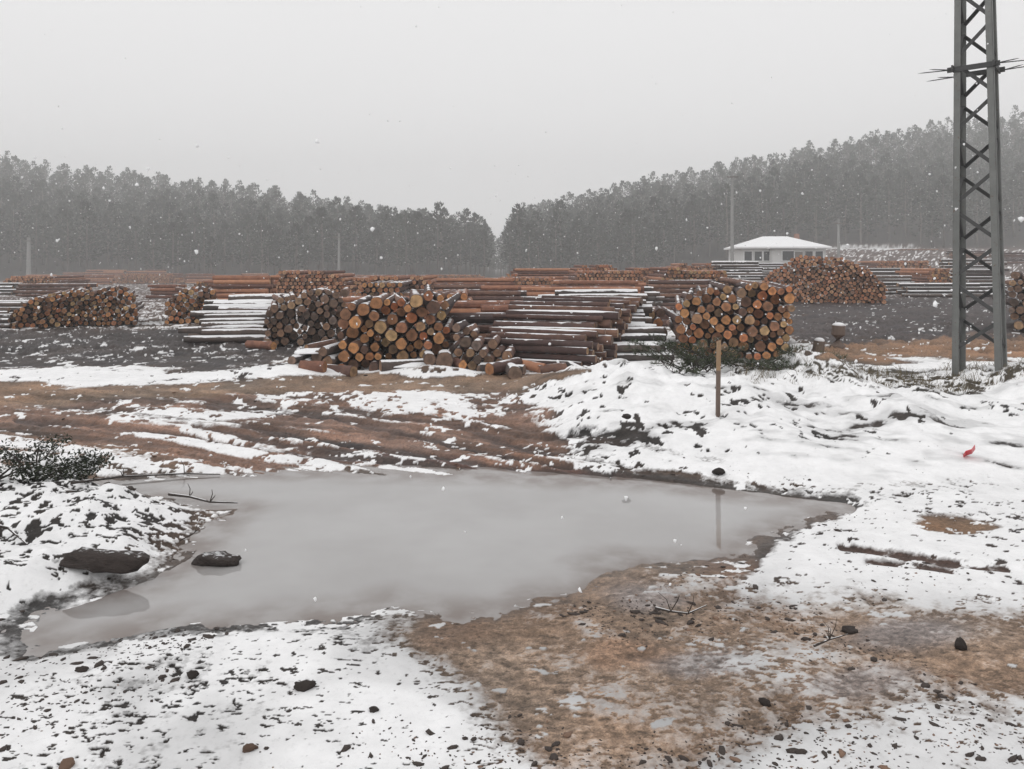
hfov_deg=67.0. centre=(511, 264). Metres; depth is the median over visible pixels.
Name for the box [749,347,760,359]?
log
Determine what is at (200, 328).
log
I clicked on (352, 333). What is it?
log
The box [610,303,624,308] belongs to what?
log
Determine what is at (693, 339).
log
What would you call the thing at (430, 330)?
log
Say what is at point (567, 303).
log
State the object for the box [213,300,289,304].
log
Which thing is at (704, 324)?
log
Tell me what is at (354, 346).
log
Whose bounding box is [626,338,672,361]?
pine branch
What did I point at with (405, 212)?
pine tree
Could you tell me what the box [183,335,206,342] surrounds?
log
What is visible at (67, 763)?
mud clod
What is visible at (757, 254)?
window
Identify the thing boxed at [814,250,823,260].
window
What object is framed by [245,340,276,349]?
log
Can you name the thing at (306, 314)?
log
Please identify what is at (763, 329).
log
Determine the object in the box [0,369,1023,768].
soil crumbs
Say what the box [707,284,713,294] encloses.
log
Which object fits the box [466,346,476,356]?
log
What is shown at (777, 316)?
log
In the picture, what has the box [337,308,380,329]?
log
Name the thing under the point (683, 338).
log
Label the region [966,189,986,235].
pine tree
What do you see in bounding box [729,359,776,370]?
pine branch
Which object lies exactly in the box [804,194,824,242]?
pine tree
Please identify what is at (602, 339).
log
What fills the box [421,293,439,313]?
log
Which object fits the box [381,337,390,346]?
log
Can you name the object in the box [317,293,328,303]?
log
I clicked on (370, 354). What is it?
log
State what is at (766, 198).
pine tree
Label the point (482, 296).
stacked timber
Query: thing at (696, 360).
pine branch
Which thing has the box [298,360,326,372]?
log
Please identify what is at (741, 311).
log
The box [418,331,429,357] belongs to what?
log
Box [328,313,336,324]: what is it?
log
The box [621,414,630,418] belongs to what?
mud clod
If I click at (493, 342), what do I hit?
log
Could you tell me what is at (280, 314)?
log
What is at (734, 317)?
log
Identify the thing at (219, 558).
rock
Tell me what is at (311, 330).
log
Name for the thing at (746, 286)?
log
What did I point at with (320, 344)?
log
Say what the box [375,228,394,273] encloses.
pine tree
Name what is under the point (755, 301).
log
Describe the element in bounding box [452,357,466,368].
log
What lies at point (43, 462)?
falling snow
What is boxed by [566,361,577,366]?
log
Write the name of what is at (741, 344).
log
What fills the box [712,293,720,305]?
log
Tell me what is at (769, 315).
log
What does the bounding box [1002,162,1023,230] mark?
pine tree
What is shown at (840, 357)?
pine branch
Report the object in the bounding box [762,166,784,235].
pine tree
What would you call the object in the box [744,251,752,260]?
window
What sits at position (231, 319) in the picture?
log
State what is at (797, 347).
pine branch
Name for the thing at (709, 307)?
log
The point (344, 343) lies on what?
log
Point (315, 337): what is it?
log
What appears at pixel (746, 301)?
log
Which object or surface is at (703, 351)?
pine branch
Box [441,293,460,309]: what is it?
log
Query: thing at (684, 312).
log
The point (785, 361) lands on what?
pine branch
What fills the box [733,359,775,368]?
pine branch
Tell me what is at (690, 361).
pine branch
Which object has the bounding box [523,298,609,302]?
log
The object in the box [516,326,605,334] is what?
log
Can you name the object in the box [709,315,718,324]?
log
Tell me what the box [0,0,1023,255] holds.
sky
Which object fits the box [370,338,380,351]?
log
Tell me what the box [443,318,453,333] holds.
log
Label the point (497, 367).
log
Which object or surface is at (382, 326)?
log
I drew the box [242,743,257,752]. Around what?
mud clod
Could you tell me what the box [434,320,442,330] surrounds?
log
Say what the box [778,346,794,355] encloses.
pine branch
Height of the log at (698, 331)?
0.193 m
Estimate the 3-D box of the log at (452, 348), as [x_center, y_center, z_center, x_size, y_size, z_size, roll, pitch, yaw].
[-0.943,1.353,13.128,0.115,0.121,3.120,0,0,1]
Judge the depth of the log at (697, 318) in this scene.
12.99 m
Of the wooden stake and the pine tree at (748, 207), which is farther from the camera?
the pine tree at (748, 207)
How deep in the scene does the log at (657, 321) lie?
14.61 m
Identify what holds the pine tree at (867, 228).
on the ground at (538, 662)
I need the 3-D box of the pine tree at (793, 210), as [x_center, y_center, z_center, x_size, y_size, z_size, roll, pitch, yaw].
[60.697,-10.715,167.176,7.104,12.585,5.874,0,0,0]
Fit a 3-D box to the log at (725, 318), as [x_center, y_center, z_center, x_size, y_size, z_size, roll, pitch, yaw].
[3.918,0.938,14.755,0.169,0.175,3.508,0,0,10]
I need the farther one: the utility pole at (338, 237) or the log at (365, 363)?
the utility pole at (338, 237)
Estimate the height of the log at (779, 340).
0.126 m
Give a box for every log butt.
[435,349,452,366]
[505,363,522,378]
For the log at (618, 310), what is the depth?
13.14 m
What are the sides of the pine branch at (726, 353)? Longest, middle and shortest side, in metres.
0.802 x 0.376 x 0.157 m
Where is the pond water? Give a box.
[1,463,855,656]
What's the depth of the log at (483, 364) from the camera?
11.18 m
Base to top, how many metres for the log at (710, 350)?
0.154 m
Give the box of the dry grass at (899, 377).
[730,341,1023,394]
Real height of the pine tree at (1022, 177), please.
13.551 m
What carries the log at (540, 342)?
on the log at (591, 352)
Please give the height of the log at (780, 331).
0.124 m
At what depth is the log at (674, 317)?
13.85 m
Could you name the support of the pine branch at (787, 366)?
on the ground at (538, 662)
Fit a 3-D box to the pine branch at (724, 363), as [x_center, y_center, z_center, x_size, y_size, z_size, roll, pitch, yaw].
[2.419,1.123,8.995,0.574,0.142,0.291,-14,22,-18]
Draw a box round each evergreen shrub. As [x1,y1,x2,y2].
[0,432,97,482]
[0,438,69,479]
[39,445,114,481]
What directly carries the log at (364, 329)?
on the log at (364, 338)
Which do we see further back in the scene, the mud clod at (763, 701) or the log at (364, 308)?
the log at (364, 308)
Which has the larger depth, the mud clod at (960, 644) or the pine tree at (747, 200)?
the pine tree at (747, 200)
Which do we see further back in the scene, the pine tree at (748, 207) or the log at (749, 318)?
the pine tree at (748, 207)
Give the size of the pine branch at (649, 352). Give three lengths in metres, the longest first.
0.802 x 0.376 x 0.157 m
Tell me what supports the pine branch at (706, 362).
on the ground at (538, 662)
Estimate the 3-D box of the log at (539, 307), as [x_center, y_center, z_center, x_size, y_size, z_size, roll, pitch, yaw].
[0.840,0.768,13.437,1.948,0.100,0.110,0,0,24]
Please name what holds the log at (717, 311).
on the log at (725, 318)
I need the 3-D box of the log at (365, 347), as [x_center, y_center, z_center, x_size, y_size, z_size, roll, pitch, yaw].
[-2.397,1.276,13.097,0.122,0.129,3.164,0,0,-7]
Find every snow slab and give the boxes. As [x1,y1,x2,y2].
[294,348,319,353]
[394,362,425,367]
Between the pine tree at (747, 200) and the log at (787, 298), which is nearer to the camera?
the log at (787, 298)
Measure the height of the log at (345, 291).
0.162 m
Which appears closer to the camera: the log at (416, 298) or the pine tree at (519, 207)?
the log at (416, 298)
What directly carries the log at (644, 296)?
on the log
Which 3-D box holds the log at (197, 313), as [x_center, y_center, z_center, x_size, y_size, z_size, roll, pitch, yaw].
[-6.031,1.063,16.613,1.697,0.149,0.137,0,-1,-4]
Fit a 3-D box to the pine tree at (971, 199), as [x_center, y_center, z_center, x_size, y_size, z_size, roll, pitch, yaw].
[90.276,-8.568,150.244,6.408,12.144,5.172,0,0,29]
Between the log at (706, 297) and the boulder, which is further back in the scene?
the log at (706, 297)
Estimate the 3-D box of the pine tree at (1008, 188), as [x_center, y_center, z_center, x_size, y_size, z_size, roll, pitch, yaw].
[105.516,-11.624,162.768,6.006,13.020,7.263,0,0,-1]
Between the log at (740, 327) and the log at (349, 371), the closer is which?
the log at (349, 371)
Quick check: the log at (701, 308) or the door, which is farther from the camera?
the door
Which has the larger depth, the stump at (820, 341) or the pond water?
the stump at (820, 341)
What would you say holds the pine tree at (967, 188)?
on the ground at (538, 662)
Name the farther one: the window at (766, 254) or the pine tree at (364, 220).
the pine tree at (364, 220)
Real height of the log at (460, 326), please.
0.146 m
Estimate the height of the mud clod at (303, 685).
0.041 m
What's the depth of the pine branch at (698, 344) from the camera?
9.77 m
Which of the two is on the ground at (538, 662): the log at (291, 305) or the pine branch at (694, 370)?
the pine branch at (694, 370)
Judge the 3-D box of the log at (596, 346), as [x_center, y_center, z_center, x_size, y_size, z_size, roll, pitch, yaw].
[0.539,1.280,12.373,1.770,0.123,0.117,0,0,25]
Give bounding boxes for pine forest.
[0,105,1023,275]
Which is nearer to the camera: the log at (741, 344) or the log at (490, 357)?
the log at (490, 357)
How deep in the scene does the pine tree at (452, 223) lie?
171.37 m
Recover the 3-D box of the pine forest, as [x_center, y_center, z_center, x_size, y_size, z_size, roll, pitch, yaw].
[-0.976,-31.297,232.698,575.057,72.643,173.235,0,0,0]
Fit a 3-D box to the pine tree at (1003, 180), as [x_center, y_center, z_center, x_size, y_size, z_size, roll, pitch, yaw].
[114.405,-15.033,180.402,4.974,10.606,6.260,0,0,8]
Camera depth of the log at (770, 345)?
12.85 m
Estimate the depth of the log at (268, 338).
14.98 m
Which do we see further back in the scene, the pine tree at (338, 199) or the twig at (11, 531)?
the pine tree at (338, 199)
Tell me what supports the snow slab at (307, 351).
on the log at (316, 357)
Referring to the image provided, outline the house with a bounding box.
[724,227,831,266]
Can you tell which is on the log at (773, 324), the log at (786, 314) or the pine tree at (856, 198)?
the log at (786, 314)
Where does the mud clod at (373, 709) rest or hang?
on the ground at (538, 662)
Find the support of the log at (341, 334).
on the log at (344, 343)
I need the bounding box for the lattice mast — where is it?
[918,0,1023,376]
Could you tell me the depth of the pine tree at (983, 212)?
159.32 m
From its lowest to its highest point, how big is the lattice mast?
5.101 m
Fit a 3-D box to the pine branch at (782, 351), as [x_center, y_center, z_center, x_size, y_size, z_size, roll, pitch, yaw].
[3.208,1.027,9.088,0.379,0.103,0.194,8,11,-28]
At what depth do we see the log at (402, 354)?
11.79 m
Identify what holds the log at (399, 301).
on the log at (394, 306)
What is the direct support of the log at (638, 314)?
on the log at (648, 320)
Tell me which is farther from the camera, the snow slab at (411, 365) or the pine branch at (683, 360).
the snow slab at (411, 365)
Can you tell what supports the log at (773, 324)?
on the log at (780, 331)
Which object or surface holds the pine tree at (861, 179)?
on the ground at (538, 662)
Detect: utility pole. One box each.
[26,238,30,274]
[333,233,344,269]
[727,172,738,260]
[834,219,843,257]
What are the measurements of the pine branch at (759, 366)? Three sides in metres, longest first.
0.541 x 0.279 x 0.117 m
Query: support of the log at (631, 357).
on the ground at (538, 662)
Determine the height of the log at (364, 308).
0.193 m
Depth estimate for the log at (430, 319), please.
11.78 m
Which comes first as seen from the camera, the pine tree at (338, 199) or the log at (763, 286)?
the log at (763, 286)
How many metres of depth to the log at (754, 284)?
14.50 m
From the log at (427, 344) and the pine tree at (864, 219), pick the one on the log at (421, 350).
the log at (427, 344)
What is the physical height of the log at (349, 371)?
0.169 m
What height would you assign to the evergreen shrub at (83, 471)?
0.269 m
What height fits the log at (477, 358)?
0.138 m
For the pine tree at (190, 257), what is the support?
on the ground at (538, 662)
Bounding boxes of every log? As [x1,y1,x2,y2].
[178,327,197,332]
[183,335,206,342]
[190,310,266,316]
[191,335,271,342]
[197,324,264,333]
[200,317,265,324]
[201,321,276,327]
[201,328,267,334]
[203,304,279,309]
[204,299,272,304]
[204,313,266,318]
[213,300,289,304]
[218,305,280,312]
[228,293,289,299]
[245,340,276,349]
[263,335,271,340]
[266,306,273,316]
[270,300,278,312]
[276,307,288,318]
[277,324,284,336]
[281,332,288,345]
[284,320,293,332]
[285,324,297,339]
[287,300,302,308]
[287,308,295,317]
[288,354,311,363]
[295,295,302,304]
[297,312,304,323]
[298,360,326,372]
[302,309,311,318]
[304,339,334,347]
[307,326,316,334]
[308,300,315,310]
[310,310,317,320]
[311,330,319,341]
[311,349,344,360]
[316,325,324,336]
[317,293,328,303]
[318,342,347,355]
[321,330,328,340]
[322,318,329,329]
[322,353,354,364]
[327,324,334,337]
[327,364,357,376]
[328,296,337,307]
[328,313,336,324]
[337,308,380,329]
[337,329,346,338]
[338,332,363,349]
[338,348,357,361]
[338,358,351,365]
[339,307,356,319]
[340,287,349,296]
[346,323,364,337]
[347,295,372,310]
[348,314,369,328]
[348,338,372,353]
[348,357,364,367]
[355,351,365,361]
[357,301,373,315]
[360,332,377,342]
[360,340,372,353]
[361,312,392,332]
[361,358,371,367]
[365,312,386,327]
[365,348,374,359]
[366,327,376,336]
[368,309,378,320]
[369,352,381,370]
[370,292,389,308]
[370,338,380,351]
[373,326,395,340]
[374,316,400,333]
[374,344,385,359]
[379,358,423,370]
[381,297,408,314]
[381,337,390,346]
[384,326,397,340]
[385,343,396,359]
[387,312,405,324]
[388,332,399,353]
[390,292,405,306]
[390,301,397,310]
[395,319,415,332]
[395,325,417,341]
[395,334,407,349]
[396,346,408,358]
[397,301,411,316]
[400,296,411,312]
[405,307,417,322]
[407,341,413,351]
[408,298,427,316]
[409,289,422,307]
[411,325,422,348]
[416,316,425,330]
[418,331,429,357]
[419,322,427,339]
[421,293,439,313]
[423,284,433,300]
[423,325,432,349]
[423,350,435,364]
[425,307,440,324]
[427,323,434,334]
[431,336,441,354]
[432,330,444,343]
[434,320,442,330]
[436,304,453,320]
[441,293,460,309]
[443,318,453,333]
[447,339,460,353]
[452,320,467,331]
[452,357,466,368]
[453,344,463,356]
[460,334,473,347]
[461,349,469,361]
[462,323,477,334]
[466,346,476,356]
[467,355,477,369]
[470,328,479,337]
[471,336,484,350]
[473,350,481,363]
[476,359,483,371]
[479,345,490,357]
[479,362,525,374]
[483,350,496,362]
[484,338,593,348]
[485,357,522,374]
[488,335,500,348]
[489,327,597,337]
[490,332,586,340]
[490,345,588,354]
[492,349,594,354]
[493,313,602,321]
[493,321,595,327]
[493,345,505,356]
[500,351,596,362]
[502,346,514,359]
[503,319,611,328]
[506,310,619,319]
[507,319,597,327]
[508,304,614,311]
[509,301,609,306]
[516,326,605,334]
[521,358,582,365]
[522,359,546,371]
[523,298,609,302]
[536,296,640,302]
[537,363,566,372]
[541,295,623,299]
[554,289,637,295]
[558,293,647,299]
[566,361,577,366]
[587,335,612,344]
[590,343,599,349]
[610,300,630,304]
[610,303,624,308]
[612,319,622,323]
[613,333,666,340]
[613,341,665,350]
[614,353,674,360]
[615,308,621,316]
[617,343,659,351]
[625,305,636,312]
[625,326,664,333]
[628,323,656,326]
[631,302,638,307]
[631,313,644,316]
[631,317,645,322]
[637,304,652,312]
[646,317,651,323]
[649,307,655,318]
[652,316,662,326]
[655,305,664,316]
[662,307,681,322]
[666,319,687,342]
[670,310,685,333]
[679,298,688,317]
[681,292,700,305]
[683,297,690,306]
[683,307,690,324]
[688,322,710,342]
[691,308,702,323]
[693,312,709,328]
[693,323,703,337]
[696,305,709,319]
[697,296,704,312]
[697,335,706,347]
[698,324,722,342]
[701,288,711,302]
[701,344,711,355]
[704,302,714,311]
[704,336,721,355]
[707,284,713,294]
[708,312,724,332]
[709,281,731,293]
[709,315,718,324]
[710,312,730,324]
[711,299,746,316]
[711,306,722,316]
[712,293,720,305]
[717,306,740,323]
[719,277,758,288]
[721,298,730,311]
[721,333,728,350]
[722,324,731,339]
[726,290,736,302]
[726,334,738,346]
[728,282,751,290]
[730,286,780,304]
[733,286,746,297]
[733,323,747,341]
[734,322,744,331]
[736,336,748,350]
[740,306,754,324]
[740,317,757,336]
[741,295,751,306]
[742,317,769,335]
[746,289,755,296]
[748,335,754,342]
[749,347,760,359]
[751,297,761,308]
[751,343,777,357]
[752,288,767,300]
[752,342,770,359]
[753,307,763,318]
[754,337,765,351]
[757,282,768,290]
[760,300,772,310]
[763,310,773,319]
[764,339,776,351]
[765,285,776,295]
[766,317,779,330]
[768,334,788,350]
[770,310,781,320]
[772,307,790,318]
[773,304,785,312]
[775,328,783,335]
[775,334,783,344]
[778,292,794,303]
[780,325,793,334]
[781,333,789,341]
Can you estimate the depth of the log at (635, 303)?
13.93 m
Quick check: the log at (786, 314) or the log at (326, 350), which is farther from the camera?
the log at (786, 314)
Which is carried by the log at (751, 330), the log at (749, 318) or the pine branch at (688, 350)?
the log at (749, 318)
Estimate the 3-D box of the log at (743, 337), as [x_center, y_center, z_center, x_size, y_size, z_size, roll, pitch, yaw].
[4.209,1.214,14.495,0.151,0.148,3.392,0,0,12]
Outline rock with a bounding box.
[191,551,241,566]
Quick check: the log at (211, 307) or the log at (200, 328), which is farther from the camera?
the log at (211, 307)
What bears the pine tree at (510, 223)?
on the ground at (538, 662)
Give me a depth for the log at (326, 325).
15.25 m
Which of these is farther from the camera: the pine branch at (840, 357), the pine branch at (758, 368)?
the pine branch at (840, 357)
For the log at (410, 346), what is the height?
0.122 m
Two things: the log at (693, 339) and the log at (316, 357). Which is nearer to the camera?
the log at (316, 357)
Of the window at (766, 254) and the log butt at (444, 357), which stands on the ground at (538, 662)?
the log butt at (444, 357)
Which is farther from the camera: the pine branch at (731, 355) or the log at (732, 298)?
the log at (732, 298)
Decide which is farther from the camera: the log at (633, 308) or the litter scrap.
the log at (633, 308)
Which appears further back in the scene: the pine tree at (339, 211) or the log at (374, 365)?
the pine tree at (339, 211)
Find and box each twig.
[0,525,27,544]
[70,461,219,483]
[168,485,237,502]
[179,514,203,541]
[655,592,706,613]
[813,618,847,646]
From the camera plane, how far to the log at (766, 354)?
12.89 m
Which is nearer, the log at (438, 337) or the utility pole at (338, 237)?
the log at (438, 337)
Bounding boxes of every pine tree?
[180,237,198,272]
[209,217,220,253]
[302,206,343,269]
[323,219,344,269]
[326,196,352,267]
[329,217,354,269]
[333,206,347,263]
[341,204,370,272]
[375,206,398,258]
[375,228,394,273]
[389,210,422,274]
[417,201,455,273]
[429,208,454,270]
[435,217,461,273]
[452,208,476,271]
[464,212,488,270]
[476,229,492,277]
[496,220,523,275]
[502,203,531,267]
[540,199,579,267]
[734,198,759,240]
[736,202,761,241]
[751,195,781,237]
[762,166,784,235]
[776,186,811,237]
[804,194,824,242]
[845,174,877,244]
[851,186,861,221]
[853,198,872,231]
[854,190,878,241]
[938,193,951,230]
[944,183,978,229]
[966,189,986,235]
[966,190,990,247]
[968,168,989,218]
[968,190,990,240]
[978,191,1008,239]
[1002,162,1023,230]
[1002,177,1012,201]
[1002,179,1023,236]
[1002,199,1013,240]
[1006,167,1023,222]
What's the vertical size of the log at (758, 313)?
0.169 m
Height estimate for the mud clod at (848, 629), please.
0.035 m
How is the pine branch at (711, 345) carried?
on the ground at (538, 662)
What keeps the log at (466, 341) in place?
on the log at (470, 352)
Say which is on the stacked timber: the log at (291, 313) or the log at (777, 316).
the log at (291, 313)
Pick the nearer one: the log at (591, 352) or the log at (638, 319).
the log at (591, 352)
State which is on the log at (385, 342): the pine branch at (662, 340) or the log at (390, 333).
the log at (390, 333)
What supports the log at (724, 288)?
on the log at (732, 298)
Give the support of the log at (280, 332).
on the log at (284, 339)
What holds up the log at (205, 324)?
on the log at (200, 328)
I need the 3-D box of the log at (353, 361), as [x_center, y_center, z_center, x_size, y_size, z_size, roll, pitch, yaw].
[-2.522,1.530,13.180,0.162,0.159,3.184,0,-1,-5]
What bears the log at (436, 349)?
on the log
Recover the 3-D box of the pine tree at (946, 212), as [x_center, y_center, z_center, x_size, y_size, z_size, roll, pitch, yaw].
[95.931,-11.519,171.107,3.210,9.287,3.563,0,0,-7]
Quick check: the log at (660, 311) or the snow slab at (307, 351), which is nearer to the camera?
the snow slab at (307, 351)
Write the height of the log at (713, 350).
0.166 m
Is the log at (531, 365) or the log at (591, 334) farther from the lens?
the log at (591, 334)
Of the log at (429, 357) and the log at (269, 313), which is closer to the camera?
the log at (429, 357)
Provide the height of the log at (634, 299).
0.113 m
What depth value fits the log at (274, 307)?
14.94 m
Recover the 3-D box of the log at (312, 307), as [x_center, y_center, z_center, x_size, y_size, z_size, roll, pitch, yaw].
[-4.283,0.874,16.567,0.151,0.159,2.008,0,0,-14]
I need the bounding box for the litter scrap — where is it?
[963,445,974,457]
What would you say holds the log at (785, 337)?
on the log at (784, 345)
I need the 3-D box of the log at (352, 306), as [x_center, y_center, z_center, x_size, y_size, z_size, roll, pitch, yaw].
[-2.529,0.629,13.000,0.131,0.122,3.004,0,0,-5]
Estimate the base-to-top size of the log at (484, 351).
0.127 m
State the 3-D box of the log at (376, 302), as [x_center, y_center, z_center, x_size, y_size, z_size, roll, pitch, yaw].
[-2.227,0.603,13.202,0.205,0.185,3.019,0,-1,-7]
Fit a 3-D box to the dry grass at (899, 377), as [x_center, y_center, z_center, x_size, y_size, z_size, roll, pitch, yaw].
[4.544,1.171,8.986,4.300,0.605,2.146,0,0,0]
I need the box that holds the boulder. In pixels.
[59,547,149,573]
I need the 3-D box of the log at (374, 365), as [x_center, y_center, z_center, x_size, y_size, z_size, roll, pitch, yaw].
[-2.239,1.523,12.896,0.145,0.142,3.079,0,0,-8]
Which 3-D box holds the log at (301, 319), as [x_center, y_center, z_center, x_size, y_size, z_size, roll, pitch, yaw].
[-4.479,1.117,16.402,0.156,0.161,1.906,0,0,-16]
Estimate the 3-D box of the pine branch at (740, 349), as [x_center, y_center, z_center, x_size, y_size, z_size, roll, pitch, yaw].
[2.562,1.051,9.076,0.802,0.157,0.376,-12,1,-37]
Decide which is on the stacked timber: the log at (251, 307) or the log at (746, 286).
the log at (251, 307)
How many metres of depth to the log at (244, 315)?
16.38 m
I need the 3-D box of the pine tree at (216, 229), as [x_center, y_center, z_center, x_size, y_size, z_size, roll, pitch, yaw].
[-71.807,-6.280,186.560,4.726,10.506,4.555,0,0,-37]
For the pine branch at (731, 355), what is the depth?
8.88 m
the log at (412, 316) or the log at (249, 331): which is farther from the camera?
the log at (249, 331)
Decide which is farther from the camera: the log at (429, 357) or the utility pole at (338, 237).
the utility pole at (338, 237)
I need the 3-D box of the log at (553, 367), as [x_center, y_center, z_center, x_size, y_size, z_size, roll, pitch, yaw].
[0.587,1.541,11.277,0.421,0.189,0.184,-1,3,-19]
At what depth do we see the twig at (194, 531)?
4.50 m
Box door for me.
[795,252,802,266]
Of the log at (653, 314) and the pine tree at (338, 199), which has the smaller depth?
the log at (653, 314)
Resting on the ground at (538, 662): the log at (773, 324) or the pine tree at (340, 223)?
the pine tree at (340, 223)
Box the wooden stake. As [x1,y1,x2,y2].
[715,340,720,416]
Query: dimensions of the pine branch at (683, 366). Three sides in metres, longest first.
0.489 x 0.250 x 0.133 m
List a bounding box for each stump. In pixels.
[812,338,824,352]
[829,322,845,348]
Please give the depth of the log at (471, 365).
11.59 m
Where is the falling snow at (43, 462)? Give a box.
[1,0,1023,624]
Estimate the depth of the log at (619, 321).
12.84 m
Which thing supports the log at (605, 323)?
on the stacked timber
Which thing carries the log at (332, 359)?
on the log at (344, 363)
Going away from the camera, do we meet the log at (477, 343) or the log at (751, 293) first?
the log at (477, 343)
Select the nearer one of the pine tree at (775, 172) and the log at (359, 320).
the log at (359, 320)
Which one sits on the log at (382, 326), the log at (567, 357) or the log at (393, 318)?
the log at (393, 318)
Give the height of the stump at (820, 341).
0.348 m
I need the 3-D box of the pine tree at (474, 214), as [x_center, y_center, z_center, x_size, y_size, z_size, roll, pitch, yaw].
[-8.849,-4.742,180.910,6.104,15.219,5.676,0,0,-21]
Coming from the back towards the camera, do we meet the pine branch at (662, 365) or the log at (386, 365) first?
the log at (386, 365)
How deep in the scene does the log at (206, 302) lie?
17.44 m
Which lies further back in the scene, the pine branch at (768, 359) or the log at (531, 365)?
the log at (531, 365)
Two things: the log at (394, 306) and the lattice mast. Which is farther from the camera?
the log at (394, 306)
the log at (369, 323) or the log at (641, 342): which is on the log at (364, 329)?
the log at (369, 323)
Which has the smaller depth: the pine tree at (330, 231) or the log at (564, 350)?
the log at (564, 350)
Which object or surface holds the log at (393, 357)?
on the ground at (538, 662)
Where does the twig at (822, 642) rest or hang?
on the ground at (538, 662)
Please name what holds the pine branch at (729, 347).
on the ground at (538, 662)
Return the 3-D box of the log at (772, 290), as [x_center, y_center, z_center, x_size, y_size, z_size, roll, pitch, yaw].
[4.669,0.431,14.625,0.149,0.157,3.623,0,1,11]
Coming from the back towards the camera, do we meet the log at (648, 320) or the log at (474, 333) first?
the log at (648, 320)
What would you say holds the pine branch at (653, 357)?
on the ground at (538, 662)
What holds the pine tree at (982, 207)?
on the ground at (538, 662)
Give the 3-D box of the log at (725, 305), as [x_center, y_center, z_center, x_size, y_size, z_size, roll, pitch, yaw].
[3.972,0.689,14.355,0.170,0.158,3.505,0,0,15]
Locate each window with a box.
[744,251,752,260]
[754,251,762,260]
[763,251,769,260]
[781,250,794,260]
[804,251,813,260]
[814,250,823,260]
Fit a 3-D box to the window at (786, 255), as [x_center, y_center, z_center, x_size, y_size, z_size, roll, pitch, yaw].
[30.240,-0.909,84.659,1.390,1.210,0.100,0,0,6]
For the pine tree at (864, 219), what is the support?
on the ground at (538, 662)
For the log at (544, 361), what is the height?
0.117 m
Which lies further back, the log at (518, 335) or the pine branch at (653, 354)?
the log at (518, 335)
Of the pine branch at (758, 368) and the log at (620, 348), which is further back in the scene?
the log at (620, 348)
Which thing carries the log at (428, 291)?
on the log at (432, 306)
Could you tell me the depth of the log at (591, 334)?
12.56 m
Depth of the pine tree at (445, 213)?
184.81 m
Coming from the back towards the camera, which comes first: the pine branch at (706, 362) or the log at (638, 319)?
the log at (638, 319)
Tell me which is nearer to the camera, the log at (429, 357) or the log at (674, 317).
the log at (429, 357)
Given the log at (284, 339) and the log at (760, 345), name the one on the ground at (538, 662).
the log at (284, 339)
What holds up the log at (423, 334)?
on the log at (427, 344)
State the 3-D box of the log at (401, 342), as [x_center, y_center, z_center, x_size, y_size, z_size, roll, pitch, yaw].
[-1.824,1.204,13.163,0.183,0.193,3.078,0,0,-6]
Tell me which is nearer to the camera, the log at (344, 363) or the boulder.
the boulder
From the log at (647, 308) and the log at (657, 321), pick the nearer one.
the log at (647, 308)
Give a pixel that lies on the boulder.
(93, 560)
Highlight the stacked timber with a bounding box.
[0,249,1023,365]
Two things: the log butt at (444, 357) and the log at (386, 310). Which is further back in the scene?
the log at (386, 310)
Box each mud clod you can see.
[58,757,74,768]
[74,666,88,672]
[186,670,198,679]
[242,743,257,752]
[293,680,316,691]
[369,706,378,712]
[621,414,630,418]
[712,468,724,474]
[758,697,770,706]
[841,625,857,634]
[954,637,966,650]
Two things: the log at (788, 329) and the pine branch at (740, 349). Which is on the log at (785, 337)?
the log at (788, 329)
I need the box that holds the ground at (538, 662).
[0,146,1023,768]
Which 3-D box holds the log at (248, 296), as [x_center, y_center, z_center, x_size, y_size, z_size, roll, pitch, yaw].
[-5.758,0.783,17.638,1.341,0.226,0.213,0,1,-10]
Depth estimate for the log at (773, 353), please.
12.95 m
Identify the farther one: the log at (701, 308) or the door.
the door
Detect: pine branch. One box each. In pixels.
[624,344,680,367]
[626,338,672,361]
[630,339,663,363]
[632,350,678,369]
[647,332,687,354]
[650,357,675,372]
[652,342,692,365]
[653,336,695,359]
[663,340,685,365]
[674,341,705,358]
[674,361,686,372]
[676,353,702,371]
[681,354,698,368]
[682,365,701,374]
[684,342,711,364]
[685,349,715,373]
[686,339,707,357]
[687,353,709,368]
[688,335,722,365]
[689,357,722,366]
[700,343,732,364]
[701,353,740,369]
[705,346,739,369]
[706,350,738,372]
[709,344,754,366]
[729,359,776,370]
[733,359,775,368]
[734,364,782,372]
[743,361,774,371]
[745,355,785,366]
[760,358,782,368]
[773,348,794,356]
[776,359,789,367]
[777,362,812,369]
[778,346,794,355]
[784,344,809,350]
[821,352,847,359]
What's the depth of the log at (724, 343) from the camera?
12.97 m
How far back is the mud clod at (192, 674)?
2.99 m
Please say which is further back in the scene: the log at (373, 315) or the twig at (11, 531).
the log at (373, 315)
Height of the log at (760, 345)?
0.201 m
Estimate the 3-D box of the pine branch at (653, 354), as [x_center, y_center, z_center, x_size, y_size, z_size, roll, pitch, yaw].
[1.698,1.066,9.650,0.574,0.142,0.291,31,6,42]
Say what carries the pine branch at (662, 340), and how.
on the ground at (538, 662)
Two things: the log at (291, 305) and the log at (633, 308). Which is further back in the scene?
the log at (291, 305)
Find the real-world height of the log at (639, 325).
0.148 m
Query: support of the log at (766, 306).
on the log at (758, 313)
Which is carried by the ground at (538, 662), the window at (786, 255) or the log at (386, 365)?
the log at (386, 365)
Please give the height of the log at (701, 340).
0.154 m
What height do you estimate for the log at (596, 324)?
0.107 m
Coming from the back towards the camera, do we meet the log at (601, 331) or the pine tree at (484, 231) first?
the pine tree at (484, 231)

